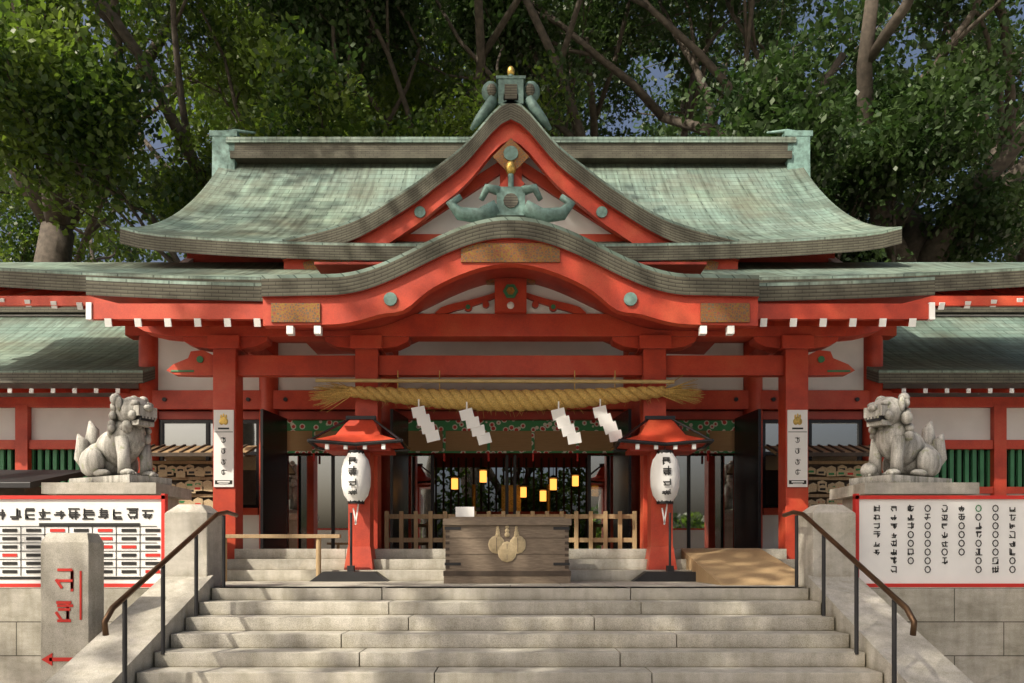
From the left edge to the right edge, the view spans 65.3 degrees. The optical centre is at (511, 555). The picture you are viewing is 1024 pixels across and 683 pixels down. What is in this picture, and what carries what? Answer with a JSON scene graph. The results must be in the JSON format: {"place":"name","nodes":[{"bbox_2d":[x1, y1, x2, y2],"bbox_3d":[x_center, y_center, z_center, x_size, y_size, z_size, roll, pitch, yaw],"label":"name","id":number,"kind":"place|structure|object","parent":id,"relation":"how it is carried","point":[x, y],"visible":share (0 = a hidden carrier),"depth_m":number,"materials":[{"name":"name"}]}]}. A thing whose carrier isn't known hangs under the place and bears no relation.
{"place":"outdoors","nodes":[
{"label":"outdoors","id":0,"kind":"place"},
{"bbox_2d":[137,587,882,682],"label":"stairs","id":1,"kind":"structure","parent":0,"point":[516,635],"depth_m":7.48,"materials":[{"name":"grey stone"}]},
{"bbox_2d":[101,510,238,682],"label":"handrail","id":2,"kind":"object","parent":1,"relation":"on","point":[122,600],"visible":0.97,"depth_m":7.13,"materials":[{"name":"brown metal"}]},
{"bbox_2d":[782,510,916,682],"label":"handrail","id":3,"kind":"object","parent":1,"relation":"attached to","point":[894,597],"visible":0.95,"depth_m":7.13,"materials":[{"name":"brown metal"}]},
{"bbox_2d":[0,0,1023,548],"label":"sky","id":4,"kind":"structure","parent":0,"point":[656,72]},
{"label":"ground","id":5,"kind":"structure","parent":0,"visible":0},
{"bbox_2d":[41,533,103,682],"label":"stone pillar","id":6,"kind":"structure","parent":5,"relation":"on","point":[72,590],"depth_m":7.36,"materials":[{"name":"stone"}]},
{"bbox_2d":[46,504,221,682],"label":"stair cheek","id":7,"kind":"object","parent":5,"relation":"on","point":[97,658],"visible":0.77,"depth_m":7.81,"materials":[{"name":"grey stone"}]},
{"bbox_2d":[0,581,1023,682],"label":"terrace platform","id":8,"kind":"structure","parent":5,"relation":"on","point":[974,634],"depth_m":8.50,"materials":[{"name":"stone"}]},
{"bbox_2d":[0,470,84,494],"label":"roof","id":9,"kind":"structure","parent":8,"relation":"on","point":[20,482],"depth_m":10.91,"materials":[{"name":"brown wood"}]},
{"bbox_2d":[0,4,112,261],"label":"camphor tree","id":10,"kind":"object","parent":8,"relation":"on","point":[22,234],"visible":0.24,"depth_m":40.75,"materials":[{"name":"green plant"}]},
{"bbox_2d":[0,307,154,486],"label":"wing","id":11,"kind":"structure","parent":8,"relation":"on","point":[66,373],"depth_m":14.24,"materials":[{"name":"green metal"}]},
{"bbox_2d":[0,494,167,586],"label":"notice board","id":12,"kind":"object","parent":8,"relation":"on","point":[129,530],"visible":0.77,"depth_m":8.72,"materials":[{"name":"paper"}]},
{"bbox_2d":[41,393,191,510],"bbox_3d":[-5.120,-0.872,10.450,1.550,2.444,1.250,0,0,0],"label":"guardian lion statue","id":13,"kind":"object","parent":8,"relation":"on","point":[107,462],"visible":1,"depth_m":10.19,"materials":[{"name":"stone"}]},
{"bbox_2d":[151,444,256,507],"bbox_3d":[-5.270,-0.964,12.937,2.100,1.748,0.644,0,0,0],"label":"ema plaque rack","id":14,"kind":"object","parent":8,"relation":"on","point":[196,477],"visible":0.48,"depth_m":12.99,"materials":[{"name":"brown wood"}]},
{"bbox_2d":[226,534,340,580],"bbox_3d":[-3.170,0.037,10.620,1.780,0.625,0.100,0,0,0],"label":"rail","id":15,"kind":"object","parent":8,"relation":"on","point":[318,537],"visible":0.62,"depth_m":10.57,"materials":[{"name":"brown wood"}]},
{"bbox_2d":[307,416,410,581],"bbox_3d":[-2.110,-0.797,11.104,1.296,2.295,1.088,0,0,0],"label":"lantern stand","id":16,"kind":"object","parent":8,"relation":"on","point":[360,442],"visible":1,"depth_m":10.93,"materials":[{"name":"red paint"}]},
{"bbox_2d":[443,507,570,583],"bbox_3d":[-0.060,-0.138,10.275,1.580,0.975,0.910,0,0,0],"label":"offering box","id":17,"kind":"object","parent":8,"relation":"on","point":[506,550],"visible":1,"depth_m":9.85,"materials":[{"name":"brown wood"}]},
{"bbox_2d":[138,262,882,558],"bbox_3d":[-0.020,-1.990,12.725,11.100,4.680,2.350,0,0,0],"label":"porch frame","id":18,"kind":"object","parent":8,"relation":"on","point":[241,352],"visible":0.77,"depth_m":11.67,"materials":[{"name":"red wood"}]},
{"bbox_2d":[214,410,233,486],"bbox_3d":[-4.190,-1.550,11.620,0.290,1.120,0.027,0,0,0],"label":"pillar sign","id":19,"kind":"object","parent":18,"relation":"attached to","point":[223,448],"visible":1,"depth_m":11.61,"materials":[{"name":"wood"}]},
{"bbox_2d":[309,370,705,444],"bbox_3d":[-0.070,-2.099,11.477,5.698,1.102,0.466,0,0,0],"label":"sacred straw rope","id":20,"kind":"object","parent":18,"relation":"attached to","point":[469,401],"visible":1,"depth_m":11.38,"materials":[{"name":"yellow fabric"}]},
{"bbox_2d":[261,217,758,354],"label":"curved porch gable","id":21,"kind":"structure","parent":18,"relation":"attached to","point":[510,265],"depth_m":10.14,"materials":[{"name":"red wood"}]},
{"bbox_2d":[86,277,934,326],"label":"porch roof","id":22,"kind":"structure","parent":18,"relation":"on","point":[171,303],"depth_m":10.32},
{"bbox_2d":[787,410,807,486],"bbox_3d":[4.150,-1.550,11.620,0.290,1.120,0.027,0,0,0],"label":"pillar sign","id":23,"kind":"object","parent":18,"relation":"attached to","point":[797,448],"visible":1,"depth_m":11.61,"materials":[{"name":"wood"}]},
{"bbox_2d":[227,549,794,580],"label":"upper steps","id":24,"kind":"structure","parent":8,"relation":"on","point":[419,564],"depth_m":11.14,"materials":[{"name":"stone"}]},
{"bbox_2d":[384,511,636,548],"bbox_3d":[-0.020,-0.380,12.205,3.860,0.580,0.065,0,0,0],"label":"porch fence","id":25,"kind":"object","parent":24,"relation":"on","point":[430,516],"visible":0.52,"depth_m":12.17,"materials":[{"name":"brown wood"}]},
{"bbox_2d":[353,0,845,136],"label":"camphor tree","id":26,"kind":"object","parent":8,"relation":"on","point":[494,11],"visible":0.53,"depth_m":31.49,"materials":[{"name":"green plant"}]},
{"bbox_2d":[610,416,713,581],"bbox_3d":[2.070,-0.797,11.104,1.296,2.295,1.088,0,0,0],"label":"lantern stand","id":27,"kind":"object","parent":8,"relation":"on","point":[660,442],"visible":0.99,"depth_m":10.93,"materials":[{"name":"red paint"}]},
{"bbox_2d":[420,0,1023,261],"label":"camphor tree","id":28,"kind":"object","parent":8,"relation":"on","point":[916,243],"visible":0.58,"depth_m":25.53,"materials":[{"name":"green plant"}]},
{"bbox_2d":[680,548,794,584],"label":"access ramp","id":29,"kind":"structure","parent":8,"relation":"on","point":[737,566],"depth_m":10.30,"materials":[{"name":"brown wood"}]},
{"bbox_2d":[764,444,881,506],"bbox_3d":[5.230,-0.964,12.937,2.100,1.748,0.644,0,0,0],"label":"ema plaque rack","id":30,"kind":"object","parent":8,"relation":"on","point":[825,478],"visible":0.42,"depth_m":12.99,"materials":[{"name":"brown wood"}]},
{"bbox_2d":[759,0,1023,261],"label":"camphor tree","id":31,"kind":"object","parent":8,"relation":"on","point":[988,37],"visible":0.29,"depth_m":26.28,"materials":[{"name":"green plant"}]},
{"bbox_2d":[830,393,978,510],"bbox_3d":[5.080,-0.875,10.450,1.550,2.450,1.250,0,0,0],"label":"guardian lion statue","id":32,"kind":"object","parent":8,"relation":"on","point":[912,462],"visible":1,"depth_m":10.19,"materials":[{"name":"stone"}]},
{"bbox_2d":[853,494,1023,586],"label":"notice board","id":33,"kind":"object","parent":8,"relation":"on","point":[939,540],"visible":0.98,"depth_m":8.72,"materials":[{"name":"paper"}]},
{"bbox_2d":[866,307,1023,494],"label":"wing","id":34,"kind":"structure","parent":8,"relation":"on","point":[956,374],"depth_m":14.24,"materials":[{"name":"green metal"}]},
{"bbox_2d":[962,105,1023,183],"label":"tree","id":35,"kind":"object","parent":8,"relation":"on","point":[1021,153],"visible":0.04,"depth_m":47.71,"materials":[{"name":"green plant"}]},
{"bbox_3d":[-0.020,0.128,18.000,29.000,0.444,8.800,0,0,0],"label":"hall","id":36,"kind":"object","parent":8,"relation":"on","visible":0},
{"bbox_2d":[120,253,900,548],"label":"hall","id":37,"kind":"structure","parent":36,"relation":"on","point":[726,496],"depth_m":13.78,"materials":[{"name":"red paint"}]},
{"bbox_2d":[435,458,586,547],"bbox_3d":[-0.020,-1.340,19.538,8.000,2.500,3.475,0,0,0],"label":"lattice screen","id":38,"kind":"object","parent":37,"relation":"attached to","point":[511,498],"visible":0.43,"depth_m":21.23,"materials":[{"name":"wood"}]},
{"bbox_2d":[120,129,901,260],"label":"roof","id":39,"kind":"structure","parent":37,"relation":"on","point":[263,197],"depth_m":17.05,"materials":[{"name":"green metal"}]},
{"bbox_2d":[282,66,739,269],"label":"dormer gable","id":40,"kind":"structure","parent":37,"relation":"attached to","point":[510,157],"depth_m":14.11,"materials":[{"name":"red metal"}]},
{"bbox_2d":[0,262,1023,309],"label":"roof","id":41,"kind":"structure","parent":37,"relation":"attached to","point":[957,284],"depth_m":12.87,"materials":[{"name":"green metal"}]},
{"bbox_2d":[449,453,579,502],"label":"hanging lanterns","id":42,"kind":"object","parent":37,"relation":"attached to","point":[575,475],"visible":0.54,"depth_m":18.36,"materials":[{"name":"yellow paper"}]},
{"label":"soil","id":43,"kind":"structure","parent":8,"relation":"on"},
{"bbox_2d":[0,0,161,226],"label":"tree","id":44,"kind":"object","parent":43,"relation":"on","point":[128,7],"depth_m":36.81,"materials":[{"name":"green plant"}]},
{"bbox_2d":[0,0,268,261],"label":"tree","id":45,"kind":"object","parent":43,"relation":"on","point":[128,253],"visible":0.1,"depth_m":58.80,"materials":[{"name":"green plant"}]},
{"bbox_2d":[1,0,296,261],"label":"camphor tree","id":46,"kind":"object","parent":43,"relation":"on","point":[54,244],"visible":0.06,"depth_m":26.52,"materials":[{"name":"brown plant"}]},
{"bbox_2d":[55,2,473,171],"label":"tree","id":47,"kind":"object","parent":43,"relation":"on","point":[167,128],"visible":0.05,"depth_m":46.05,"materials":[{"name":"green plant"}]},
{"bbox_2d":[0,0,598,261],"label":"tree","id":48,"kind":"object","parent":43,"relation":"on","point":[68,108],"visible":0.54,"depth_m":21.34,"materials":[{"name":"green plant"}]},
{"bbox_2d":[63,0,564,187],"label":"camphor tree","id":49,"kind":"object","parent":43,"relation":"on","point":[194,14],"visible":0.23,"depth_m":29.46,"materials":[{"name":"green plant"}]},
{"bbox_2d":[81,0,581,136],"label":"tree","id":50,"kind":"object","parent":43,"relation":"on","point":[197,88],"visible":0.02,"depth_m":44.71,"materials":[{"name":"green plant"}]},
{"bbox_2d":[237,0,642,511],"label":"camphor tree","id":51,"kind":"object","parent":43,"relation":"on","point":[331,17],"visible":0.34,"depth_m":28.21,"materials":[{"name":"green plant"}]},
{"bbox_2d":[434,468,470,486],"bbox_3d":[-4.451,-3.874,24.560,6.526,8.504,5.219,0,0,0],"label":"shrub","id":52,"kind":"object","parent":43,"relation":"on","point":[448,470],"visible":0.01,"depth_m":24.10,"materials":[{"name":"green plant"}]},
{"bbox_2d":[434,468,586,548],"bbox_3d":[0.738,-2.232,25.125,10.439,5.294,5.171,0,0,11],"label":"shrub","id":53,"kind":"object","parent":43,"relation":"on","point":[530,496],"visible":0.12,"depth_m":24.22,"materials":[{"name":"green plant"}]},
{"bbox_2d":[469,0,938,136],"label":"tree","id":54,"kind":"object","parent":43,"relation":"on","point":[593,111],"visible":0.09,"depth_m":41.82,"materials":[{"name":"green plant"}]},
{"bbox_2d":[554,0,1023,223],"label":"tree","id":55,"kind":"object","parent":43,"relation":"on","point":[654,131],"visible":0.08,"depth_m":37.71,"materials":[{"name":"green plant"}]},
{"bbox_2d":[621,0,1023,261],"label":"tree","id":56,"kind":"object","parent":43,"relation":"on","point":[847,39],"visible":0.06,"depth_m":40.98,"materials":[{"name":"green plant"}]},
{"bbox_2d":[679,23,1023,261],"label":"tree","id":57,"kind":"object","parent":43,"relation":"on","point":[918,129],"visible":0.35,"depth_m":21.82,"materials":[{"name":"green plant"}]},
{"bbox_2d":[843,248,913,261],"bbox_3d":[9.094,-4.215,23.555,7.588,9.194,6.070,0,0,18],"label":"tree","id":58,"kind":"object","parent":43,"relation":"on","point":[881,254],"depth_m":22.32,"materials":[{"name":"green plant"}]},
{"bbox_2d":[798,504,972,682],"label":"stair cheek","id":59,"kind":"object","parent":5,"relation":"on","point":[921,658],"visible":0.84,"depth_m":7.81,"materials":[{"name":"grey stone"}]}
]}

